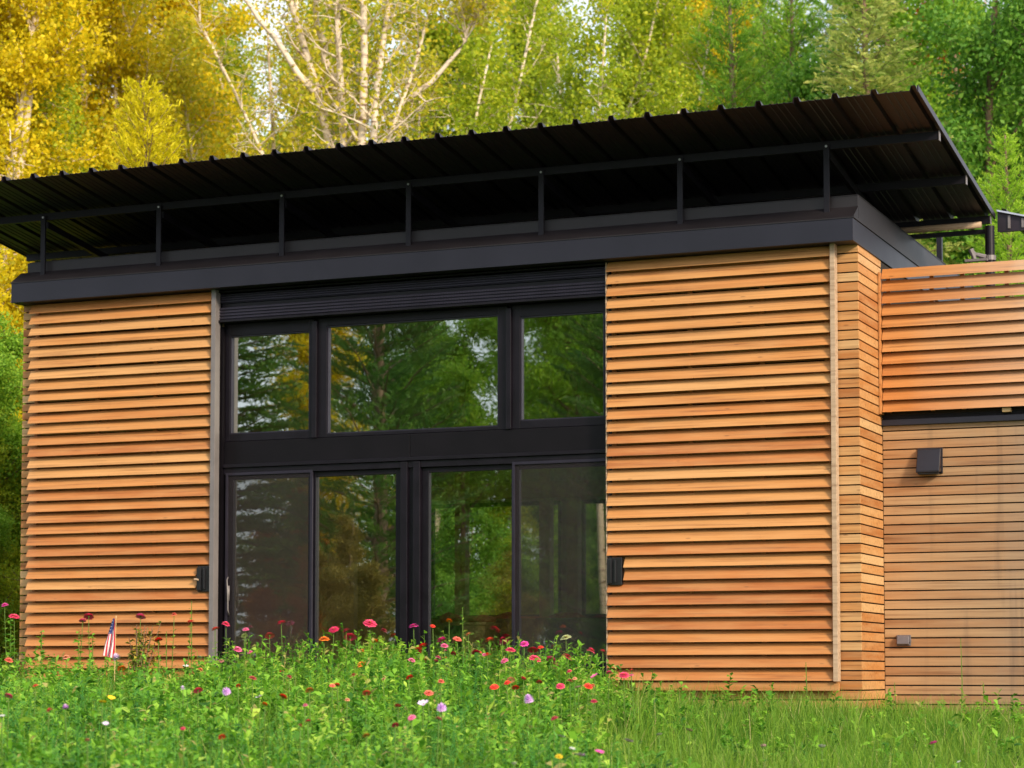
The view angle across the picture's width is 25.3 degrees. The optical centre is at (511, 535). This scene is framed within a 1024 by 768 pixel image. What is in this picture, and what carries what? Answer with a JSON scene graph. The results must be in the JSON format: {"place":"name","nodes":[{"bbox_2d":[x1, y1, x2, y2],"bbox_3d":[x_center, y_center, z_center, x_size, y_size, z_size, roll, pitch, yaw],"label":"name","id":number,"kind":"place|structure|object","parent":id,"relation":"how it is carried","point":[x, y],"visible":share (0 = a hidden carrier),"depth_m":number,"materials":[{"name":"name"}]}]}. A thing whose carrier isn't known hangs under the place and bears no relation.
{"place":"outdoors","nodes":[
{"label":"outdoors","id":0,"kind":"place"},
{"bbox_2d":[0,649,1023,767],"bbox_3d":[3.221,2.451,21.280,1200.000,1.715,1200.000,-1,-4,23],"label":"ground","id":1,"kind":"structure","parent":0,"point":[692,754],"depth_m":17.85,"materials":[{"name":"green plant"}]},
{"bbox_2d":[0,715,8,767],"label":"cosmos flower","id":2,"kind":"object","parent":1,"relation":"on","point":[1,740],"visible":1,"depth_m":12.76,"materials":[{"name":"green plant"}]},
{"bbox_2d":[1,603,8,672],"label":"zinnia","id":3,"kind":"object","parent":1,"relation":"on","point":[4,605],"visible":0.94,"depth_m":23.93,"materials":[{"name":"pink plant"}]},
{"bbox_2d":[3,693,13,760],"bbox_3d":[-3.134,1.302,14.184,0.094,0.638,0.106,1,-4,-18],"label":"zinnia","id":4,"kind":"object","parent":1,"relation":"on","point":[8,695],"visible":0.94,"depth_m":14.19,"materials":[{"name":"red plant"}]},
{"bbox_2d":[2,618,16,673],"bbox_3d":[-5.152,1.306,23.451,0.178,0.909,0.179,2,-4,-30],"label":"tall weed","id":5,"kind":"object","parent":1,"relation":"on","point":[4,667],"visible":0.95,"depth_m":23.45,"materials":[{"name":"green plant"}]},
{"bbox_2d":[0,504,19,651],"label":"bush","id":6,"kind":"object","parent":1,"relation":"on","point":[4,523],"visible":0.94,"depth_m":29.34,"materials":[{"name":"green plant"}]},
{"bbox_2d":[0,440,23,661],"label":"bush","id":7,"kind":"object","parent":1,"relation":"on","point":[8,581],"visible":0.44,"depth_m":29.70,"materials":[{"name":"green plant"}]},
{"bbox_2d":[0,379,24,674],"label":"round broadleaf","id":8,"kind":"object","parent":1,"relation":"on","point":[14,548],"visible":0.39,"depth_m":30.04,"materials":[{"name":"green plant"}]},
{"bbox_2d":[0,247,25,654],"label":"round broadleaf","id":9,"kind":"object","parent":1,"relation":"on","point":[2,300],"depth_m":32.80,"materials":[{"name":"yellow plant"}]},
{"bbox_2d":[0,311,26,663],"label":"round broadleaf","id":10,"kind":"object","parent":1,"relation":"on","point":[11,349],"visible":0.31,"depth_m":30.26,"materials":[{"name":"green plant"}]},
{"bbox_2d":[8,614,19,673],"bbox_3d":[-5.152,1.288,23.596,0.143,0.948,0.125,1,-4,-20],"label":"zinnia","id":11,"kind":"object","parent":1,"relation":"on","point":[14,616],"visible":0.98,"depth_m":23.60,"materials":[{"name":"pink plant"}]},
{"bbox_2d":[29,684,40,755],"bbox_3d":[-3.229,1.319,15.348,0.112,0.631,0.102,1,-4,-18],"label":"zinnia","id":12,"kind":"object","parent":1,"relation":"on","point":[35,685],"visible":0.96,"depth_m":15.37,"materials":[{"name":"green plant"}]},
{"bbox_2d":[31,630,48,673],"bbox_3d":[-4.786,1.353,23.047,0.190,0.788,0.156,0,-4,5],"label":"tall weed","id":13,"kind":"object","parent":1,"relation":"on","point":[42,656],"visible":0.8,"depth_m":23.06,"materials":[{"name":"green plant"}]},
{"bbox_2d":[43,707,52,763],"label":"zinnia","id":14,"kind":"object","parent":1,"relation":"on","point":[49,709],"visible":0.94,"depth_m":13.21,"materials":[{"name":"green plant"}]},
{"bbox_2d":[2,1,109,175],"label":"sparse birch","id":15,"kind":"object","parent":1,"relation":"on","point":[71,104],"visible":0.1,"depth_m":38.24,"materials":[{"name":"yellow plant"}]},
{"bbox_2d":[60,704,71,764],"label":"pompon flower","id":16,"kind":"object","parent":1,"relation":"on","point":[65,707],"visible":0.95,"depth_m":13.37,"materials":[{"name":"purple plant"}]},
{"bbox_2d":[0,0,143,676],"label":"aspen tree","id":17,"kind":"object","parent":1,"relation":"on","point":[28,66],"visible":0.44,"depth_m":37.31,"materials":[{"name":"yellow plant"}]},
{"bbox_2d":[70,631,83,676],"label":"tall weed","id":18,"kind":"object","parent":1,"relation":"on","point":[78,658],"visible":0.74,"depth_m":22.77,"materials":[{"name":"green plant"}]},
{"bbox_2d":[76,618,86,669],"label":"zinnia","id":19,"kind":"object","parent":1,"relation":"on","point":[82,620],"visible":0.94,"depth_m":22.89,"materials":[{"name":"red plant"}]},
{"bbox_2d":[83,613,93,668],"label":"zinnia","id":20,"kind":"object","parent":1,"relation":"on","point":[88,616],"visible":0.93,"depth_m":23.22,"materials":[{"name":"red plant"}]},
{"bbox_2d":[87,633,95,676],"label":"tall weed","id":21,"kind":"object","parent":1,"relation":"on","point":[92,637],"visible":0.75,"depth_m":22.36,"materials":[{"name":"green plant"}]},
{"bbox_2d":[95,700,105,766],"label":"cosmos flower","id":22,"kind":"object","parent":1,"relation":"on","point":[102,702],"visible":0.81,"depth_m":13.79,"materials":[{"name":"green plant"}]},
{"bbox_2d":[98,721,110,766],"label":"cosmos flower","id":23,"kind":"object","parent":1,"relation":"on","point":[105,724],"visible":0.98,"depth_m":12.47,"materials":[{"name":"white plant"}]},
{"bbox_2d":[102,616,116,680],"bbox_3d":[-4.005,1.265,22.602,0.151,0.940,0.053,-1,-4,17],"label":"flag","id":24,"kind":"object","parent":1,"relation":"on","point":[110,646],"visible":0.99,"depth_m":22.61,"materials":[{"name":"multicoloured fabric"}]},
{"bbox_2d":[104,695,115,758],"bbox_3d":[-2.488,1.311,14.089,0.101,0.640,0.093,1,-4,-14],"label":"cosmos flower","id":25,"kind":"object","parent":1,"relation":"on","point":[111,697],"visible":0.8,"depth_m":14.11,"materials":[{"name":"yellow plant"}]},
{"bbox_2d":[112,653,119,681],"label":"pompon flower","id":26,"kind":"object","parent":1,"relation":"on","point":[116,656],"visible":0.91,"depth_m":21.38,"materials":[{"name":"white plant"}]},
{"bbox_2d":[30,0,209,173],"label":"aspen tree","id":27,"kind":"object","parent":1,"relation":"on","point":[114,70],"visible":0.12,"depth_m":42.09,"materials":[{"name":"yellow plant"}]},
{"bbox_2d":[117,621,161,681],"bbox_3d":[-3.737,1.280,22.784,0.434,0.848,0.310,2,-4,-24],"label":"yellowing plant","id":28,"kind":"object","parent":1,"relation":"on","point":[133,655],"visible":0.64,"depth_m":22.77,"materials":[{"name":"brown plant"}]},
{"bbox_2d":[135,613,145,661],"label":"zinnia","id":29,"kind":"object","parent":1,"relation":"on","point":[140,616],"visible":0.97,"depth_m":22.80,"materials":[{"name":"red plant"}]},
{"bbox_2d":[102,75,195,169],"bbox_3d":[-5.390,-2.101,33.751,3.752,9.495,4.024,0,-4,4],"label":"young larch","id":30,"kind":"object","parent":1,"relation":"on","point":[135,101],"visible":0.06,"depth_m":33.82,"materials":[{"name":"yellow plant"}]},
{"bbox_2d":[154,637,161,673],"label":"zinnia","id":31,"kind":"object","parent":1,"relation":"on","point":[158,639],"visible":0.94,"depth_m":21.91,"materials":[{"name":"red plant"}]},
{"bbox_2d":[170,613,177,677],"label":"zinnia","id":32,"kind":"object","parent":1,"relation":"on","point":[172,660],"visible":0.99,"depth_m":22.73,"materials":[{"name":"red plant"}]},
{"bbox_2d":[177,727,186,767],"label":"zinnia","id":33,"kind":"object","parent":1,"relation":"on","point":[182,752],"visible":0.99,"depth_m":12.31,"materials":[{"name":"green plant"}]},
{"bbox_2d":[187,601,194,676],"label":"tall weed","id":34,"kind":"object","parent":1,"relation":"on","point":[191,648],"visible":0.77,"depth_m":22.98,"materials":[{"name":"green plant"}]},
{"bbox_2d":[110,0,278,160],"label":"aspen tree","id":35,"kind":"object","parent":1,"relation":"on","point":[170,4],"visible":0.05,"depth_m":45.48,"materials":[{"name":"yellow plant"}]},
{"bbox_2d":[193,687,202,724],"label":"zinnia","id":36,"kind":"object","parent":1,"relation":"on","point":[197,689],"visible":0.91,"depth_m":14.91,"materials":[{"name":"red plant"}]},
{"bbox_2d":[215,734,225,767],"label":"zinnia","id":37,"kind":"object","parent":1,"relation":"on","point":[222,736],"visible":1,"depth_m":11.91,"materials":[{"name":"green plant"}]},
{"bbox_2d":[87,0,368,164],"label":"sparse birch","id":38,"kind":"object","parent":1,"relation":"on","point":[183,91],"visible":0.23,"depth_m":43.08,"materials":[{"name":"yellow plant"}]},
{"bbox_2d":[222,687,237,751],"bbox_3d":[-1.851,1.313,14.782,0.137,0.657,0.108,2,-4,-30],"label":"pompon flower","id":39,"kind":"object","parent":1,"relation":"on","point":[226,692],"visible":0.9,"depth_m":14.79,"materials":[{"name":"pink plant"}]},
{"bbox_2d":[228,641,238,683],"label":"tall weed","id":40,"kind":"object","parent":1,"relation":"on","point":[232,646],"visible":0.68,"depth_m":21.19,"materials":[{"name":"green plant"}]},
{"bbox_2d":[190,0,281,155],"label":"aspen tree","id":41,"kind":"object","parent":1,"relation":"on","point":[249,55],"visible":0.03,"depth_m":52.02,"materials":[{"name":"yellow plant"}]},
{"bbox_2d":[247,676,260,733],"bbox_3d":[-1.830,1.313,16.116,0.128,0.636,0.106,1,-4,-15],"label":"zinnia","id":42,"kind":"object","parent":1,"relation":"on","point":[252,678],"visible":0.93,"depth_m":16.11,"materials":[{"name":"red plant"}]},
{"bbox_2d":[256,695,263,756],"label":"cosmos flower","id":43,"kind":"object","parent":1,"relation":"on","point":[258,717],"visible":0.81,"depth_m":14.49,"materials":[{"name":"green plant"}]},
{"bbox_2d":[258,702,271,767],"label":"zinnia","id":44,"kind":"object","parent":1,"relation":"on","point":[264,747],"visible":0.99,"depth_m":13.99,"materials":[{"name":"green plant"}]},
{"bbox_2d":[265,632,274,677],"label":"zinnia","id":45,"kind":"object","parent":1,"relation":"on","point":[269,635],"visible":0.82,"depth_m":21.57,"materials":[{"name":"red plant"}]},
{"bbox_2d":[279,694,288,757],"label":"zinnia","id":46,"kind":"object","parent":1,"relation":"on","point":[283,696],"visible":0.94,"depth_m":14.59,"materials":[{"name":"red plant"}]},
{"bbox_2d":[295,723,304,767],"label":"zinnia","id":47,"kind":"object","parent":1,"relation":"on","point":[300,749],"visible":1,"depth_m":12.68,"materials":[{"name":"green plant"}]},
{"bbox_2d":[302,719,315,767],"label":"zinnia","id":48,"kind":"object","parent":1,"relation":"on","point":[307,721],"visible":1,"depth_m":12.93,"materials":[{"name":"green plant"}]},
{"bbox_2d":[305,687,318,739],"bbox_3d":[-1.330,1.330,15.120,0.102,0.642,0.074,2,-4,-28],"label":"zinnia","id":49,"kind":"object","parent":1,"relation":"on","point":[308,690],"visible":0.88,"depth_m":15.13,"materials":[{"name":"red plant"}]},
{"bbox_2d":[261,0,380,152],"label":"aspen tree","id":50,"kind":"object","parent":1,"relation":"on","point":[284,64],"visible":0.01,"depth_m":54.36,"materials":[{"name":"green plant"}]},
{"bbox_2d":[0,633,661,767],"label":"feathery foliage","id":51,"kind":"object","parent":1,"relation":"on","point":[83,704],"visible":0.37,"depth_m":14.39,"materials":[{"name":"green plant"}]},
{"bbox_2d":[328,626,338,679],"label":"zinnia","id":52,"kind":"object","parent":1,"relation":"on","point":[333,629],"visible":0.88,"depth_m":21.39,"materials":[{"name":"pink plant"}]},
{"bbox_2d":[206,0,461,155],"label":"fanning birch","id":53,"kind":"object","parent":1,"relation":"on","point":[416,74],"visible":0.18,"depth_m":46.60,"materials":[{"name":"green plant"}]},
{"bbox_2d":[161,0,526,157],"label":"fanning birch","id":54,"kind":"object","parent":1,"relation":"on","point":[312,84],"visible":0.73,"depth_m":39.33,"materials":[{"name":"beige plant"}]},
{"bbox_2d":[344,633,356,676],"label":"zinnia","id":55,"kind":"object","parent":1,"relation":"on","point":[349,636],"visible":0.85,"depth_m":21.56,"materials":[{"name":"red plant"}]},
{"bbox_2d":[362,733,370,767],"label":"zinnia","id":56,"kind":"object","parent":1,"relation":"on","point":[366,735],"visible":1,"depth_m":12.19,"materials":[{"name":"green plant"}]},
{"bbox_2d":[362,690,371,750],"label":"zinnia","id":57,"kind":"object","parent":1,"relation":"on","point":[366,692],"visible":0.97,"depth_m":15.04,"materials":[{"name":"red plant"}]},
{"bbox_2d":[363,619,376,659],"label":"zinnia","id":58,"kind":"object","parent":1,"relation":"on","point":[370,623],"visible":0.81,"depth_m":21.87,"materials":[{"name":"pink plant"}]},
{"bbox_2d":[389,723,400,767],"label":"zinnia","id":59,"kind":"object","parent":1,"relation":"on","point":[395,725],"visible":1,"depth_m":12.81,"materials":[{"name":"green plant"}]},
{"bbox_2d":[392,704,403,759],"bbox_3d":[-0.704,1.360,14.084,0.128,0.633,0.105,1,-4,-20],"label":"zinnia","id":60,"kind":"object","parent":1,"relation":"on","point":[398,706],"visible":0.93,"depth_m":14.09,"materials":[{"name":"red plant"}]},
{"bbox_2d":[403,715,420,766],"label":"zinnia","id":61,"kind":"object","parent":1,"relation":"on","point":[411,717],"visible":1,"depth_m":13.31,"materials":[{"name":"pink plant"}]},
{"bbox_2d":[416,700,429,759],"bbox_3d":[-0.563,1.354,14.249,0.107,0.648,0.105,1,-4,-12],"label":"cosmos flower","id":62,"kind":"object","parent":1,"relation":"on","point":[422,702],"visible":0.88,"depth_m":14.28,"materials":[{"name":"white plant"}]},
{"bbox_2d":[424,690,433,743],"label":"zinnia","id":63,"kind":"object","parent":1,"relation":"on","point":[428,692],"visible":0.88,"depth_m":15.15,"materials":[{"name":"orange plant"}]},
{"bbox_2d":[279,0,583,150],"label":"sparse birch","id":64,"kind":"object","parent":1,"relation":"on","point":[477,105],"visible":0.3,"depth_m":44.02,"materials":[{"name":"green plant"}]},
{"bbox_2d":[346,0,520,141],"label":"aspen tree","id":65,"kind":"object","parent":1,"relation":"on","point":[444,37],"visible":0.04,"depth_m":48.44,"materials":[{"name":"green plant"}]},
{"bbox_2d":[431,716,446,767],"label":"zinnia","id":66,"kind":"object","parent":1,"relation":"on","point":[438,740],"visible":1,"depth_m":13.27,"materials":[{"name":"green plant"}]},
{"bbox_2d":[435,702,448,767],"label":"pompon flower","id":67,"kind":"object","parent":1,"relation":"on","point":[441,707],"visible":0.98,"depth_m":13.97,"materials":[{"name":"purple plant"}]},
{"bbox_2d":[489,684,502,757],"bbox_3d":[-0.121,1.356,15.849,0.080,0.640,0.116,2,-4,-28],"label":"zinnia","id":68,"kind":"object","parent":1,"relation":"on","point":[494,686],"visible":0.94,"depth_m":15.85,"materials":[{"name":"red plant"}]},
{"bbox_2d":[0,623,1023,767],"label":"wildflower foliage","id":69,"kind":"object","parent":1,"relation":"on","point":[214,697],"visible":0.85,"depth_m":16.64,"materials":[{"name":"green plant"}]},
{"bbox_2d":[0,85,1023,717],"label":"cabin","id":70,"kind":"object","parent":1,"relation":"on","point":[684,395],"visible":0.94,"depth_m":22.96,"materials":[{"name":"brown wood"}]},
{"bbox_2d":[224,470,313,673],"bbox_3d":[-2.576,0.401,24.013,1.065,2.148,0.129,-1,-4,23],"label":"sliding door","id":71,"kind":"structure","parent":70,"relation":"in","point":[269,515],"depth_m":24.07,"materials":[{"name":"clear glass"}]},
{"bbox_2d":[225,319,315,441],"bbox_3d":[-2.562,-1.637,24.185,1.055,1.260,0.070,-1,-4,23],"label":"window","id":72,"kind":"structure","parent":70,"relation":"in","point":[269,364],"depth_m":24.20,"materials":[{"name":"glass"}]},
{"bbox_2d":[313,469,400,674],"bbox_3d":[-1.602,0.388,23.664,1.038,2.131,0.045,-1,-4,23],"label":"sliding door","id":73,"kind":"structure","parent":70,"relation":"in","point":[356,513],"depth_m":23.69,"materials":[{"name":"clear glass"}]},
{"bbox_2d":[318,306,508,437],"bbox_3d":[-1.029,-1.676,23.549,2.155,1.260,0.070,-1,-4,23],"label":"window","id":74,"kind":"structure","parent":70,"relation":"in","point":[438,371],"depth_m":23.55,"materials":[{"name":"glass"}]},
{"bbox_2d":[422,464,511,674],"bbox_3d":[-0.440,0.358,23.181,1.030,2.131,0.045,-1,-4,23],"label":"sliding door","id":75,"kind":"structure","parent":70,"relation":"in","point":[467,510],"depth_m":23.21,"materials":[{"name":"clear glass"}]},
{"bbox_2d":[512,299,609,428],"bbox_3d":[0.513,-1.715,22.908,1.075,1.260,0.070,-1,-4,23],"label":"window","id":76,"kind":"structure","parent":70,"relation":"in","point":[559,348],"depth_m":22.93,"materials":[{"name":"glass"}]},
{"bbox_2d":[512,458,609,674],"bbox_3d":[0.507,0.324,22.758,1.065,2.148,0.082,-1,-4,23],"label":"sliding door","id":77,"kind":"structure","parent":70,"relation":"in","point":[559,506],"depth_m":22.81,"materials":[{"name":"clear glass"}]},
{"bbox_2d":[896,635,910,645],"bbox_3d":[3.822,1.026,22.224,0.148,0.105,0.057,-1,-4,23],"label":"outlet cover","id":78,"kind":"object","parent":70,"relation":"attached to","point":[903,640],"visible":1,"depth_m":22.21,"materials":[{"name":"grey plastic"}]},
{"bbox_2d":[916,447,942,474],"bbox_3d":[4.061,-0.724,22.192,0.250,0.265,0.130,-1,-4,23],"label":"vent hood","id":79,"kind":"object","parent":70,"relation":"attached to","point":[929,461],"visible":1,"depth_m":22.17,"materials":[{"name":"black plastic"}]},
{"bbox_2d":[517,694,533,765],"bbox_3d":[0.095,1.359,14.731,0.139,0.664,0.106,0,-4,-8],"label":"pompon flower","id":80,"kind":"object","parent":1,"relation":"on","point":[528,699],"visible":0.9,"depth_m":14.75,"materials":[{"name":"pink plant"}]},
{"bbox_2d":[484,0,595,129],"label":"aspen tree","id":81,"kind":"object","parent":1,"relation":"on","point":[526,122],"visible":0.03,"depth_m":52.16,"materials":[{"name":"green plant"}]},
{"bbox_2d":[552,716,557,762],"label":"zinnia","id":82,"kind":"object","parent":1,"relation":"on","point":[554,718],"visible":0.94,"depth_m":13.49,"materials":[{"name":"green plant"}]},
{"bbox_2d":[556,683,566,734],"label":"zinnia","id":83,"kind":"object","parent":1,"relation":"on","point":[560,686],"visible":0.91,"depth_m":16.07,"materials":[{"name":"pink plant"}]},
{"bbox_2d":[583,683,594,746],"bbox_3d":[0.530,1.368,16.121,0.106,0.645,0.089,1,-4,-10],"label":"zinnia","id":84,"kind":"object","parent":1,"relation":"on","point":[587,685],"visible":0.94,"depth_m":16.13,"materials":[{"name":"red plant"}]},
{"bbox_2d":[588,673,602,731],"bbox_3d":[0.625,1.359,17.107,0.100,0.650,0.114,2,-4,-26],"label":"cosmos flower","id":85,"kind":"object","parent":1,"relation":"on","point":[592,676],"visible":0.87,"depth_m":17.11,"materials":[{"name":"pink plant"}]},
{"bbox_2d":[497,0,703,127],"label":"sparse birch","id":86,"kind":"object","parent":1,"relation":"on","point":[641,31],"visible":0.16,"depth_m":46.14,"materials":[{"name":"green plant"}]},
{"bbox_2d":[618,672,629,724],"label":"zinnia","id":87,"kind":"object","parent":1,"relation":"on","point":[624,674],"visible":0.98,"depth_m":17.34,"materials":[{"name":"pink plant"}]},
{"bbox_2d":[629,674,638,738],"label":"zinnia","id":88,"kind":"object","parent":1,"relation":"on","point":[632,692],"visible":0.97,"depth_m":17.37,"materials":[{"name":"green plant"}]},
{"bbox_2d":[575,0,720,120],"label":"aspen tree","id":89,"kind":"object","parent":1,"relation":"on","point":[673,25],"visible":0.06,"depth_m":46.24,"materials":[{"name":"green plant"}]},
{"bbox_2d":[554,0,757,124],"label":"sparse birch","id":90,"kind":"object","parent":1,"relation":"on","point":[670,97],"visible":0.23,"depth_m":39.59,"materials":[{"name":"green plant"}]},
{"bbox_2d":[680,0,773,107],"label":"aspen tree","id":91,"kind":"object","parent":1,"relation":"on","point":[701,7],"visible":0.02,"depth_m":56.16,"materials":[{"name":"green plant"}]},
{"bbox_2d":[675,0,784,111],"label":"pine tree","id":92,"kind":"object","parent":1,"relation":"on","point":[729,72],"visible":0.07,"depth_m":42.42,"materials":[{"name":"green plant"}]},
{"bbox_2d":[719,0,789,107],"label":"pine tree","id":93,"kind":"object","parent":1,"relation":"on","point":[763,32],"depth_m":52.50,"materials":[{"name":"green plant"}]},
{"bbox_2d":[693,0,826,105],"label":"broadleaf tree","id":94,"kind":"object","parent":1,"relation":"on","point":[756,2],"visible":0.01,"depth_m":57.04,"materials":[{"name":"green plant"}]},
{"bbox_2d":[742,0,830,105],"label":"pine tree","id":95,"kind":"object","parent":1,"relation":"on","point":[791,16],"visible":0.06,"depth_m":46.32,"materials":[{"name":"green plant"}]},
{"bbox_2d":[781,0,869,99],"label":"pine tree","id":96,"kind":"object","parent":1,"relation":"on","point":[824,8],"visible":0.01,"depth_m":50.39,"materials":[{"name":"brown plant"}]},
{"bbox_2d":[801,0,976,273],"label":"spruce tree","id":97,"kind":"object","parent":1,"relation":"on","point":[868,73],"visible":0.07,"depth_m":39.30,"materials":[{"name":"green plant"}]},
{"bbox_2d":[758,0,1023,297],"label":"broadleaf tree","id":98,"kind":"object","parent":1,"relation":"on","point":[993,60],"visible":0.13,"depth_m":39.20,"materials":[{"name":"green plant"}]},
{"bbox_2d":[818,0,1023,263],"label":"broadleaf tree","id":99,"kind":"object","parent":1,"relation":"on","point":[920,82],"visible":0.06,"depth_m":45.66,"materials":[{"name":"green plant"}]},
{"bbox_2d":[882,0,991,119],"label":"aspen tree","id":100,"kind":"object","parent":1,"relation":"on","point":[917,10],"visible":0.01,"depth_m":66.20,"materials":[{"name":"green plant"}]},
{"bbox_2d":[958,0,1023,202],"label":"broadleaf tree","id":101,"kind":"object","parent":1,"relation":"on","point":[988,11],"visible":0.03,"depth_m":49.00,"materials":[{"name":"green plant"}]},
{"bbox_2d":[964,123,1023,298],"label":"pine tree","id":102,"kind":"object","parent":1,"relation":"on","point":[1009,236],"visible":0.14,"depth_m":31.24,"materials":[{"name":"green plant"}]},
{"bbox_2d":[98,0,1009,140],"label":"sky","id":103,"kind":"structure","parent":0,"point":[579,3],"materials":[{"name":"white"}]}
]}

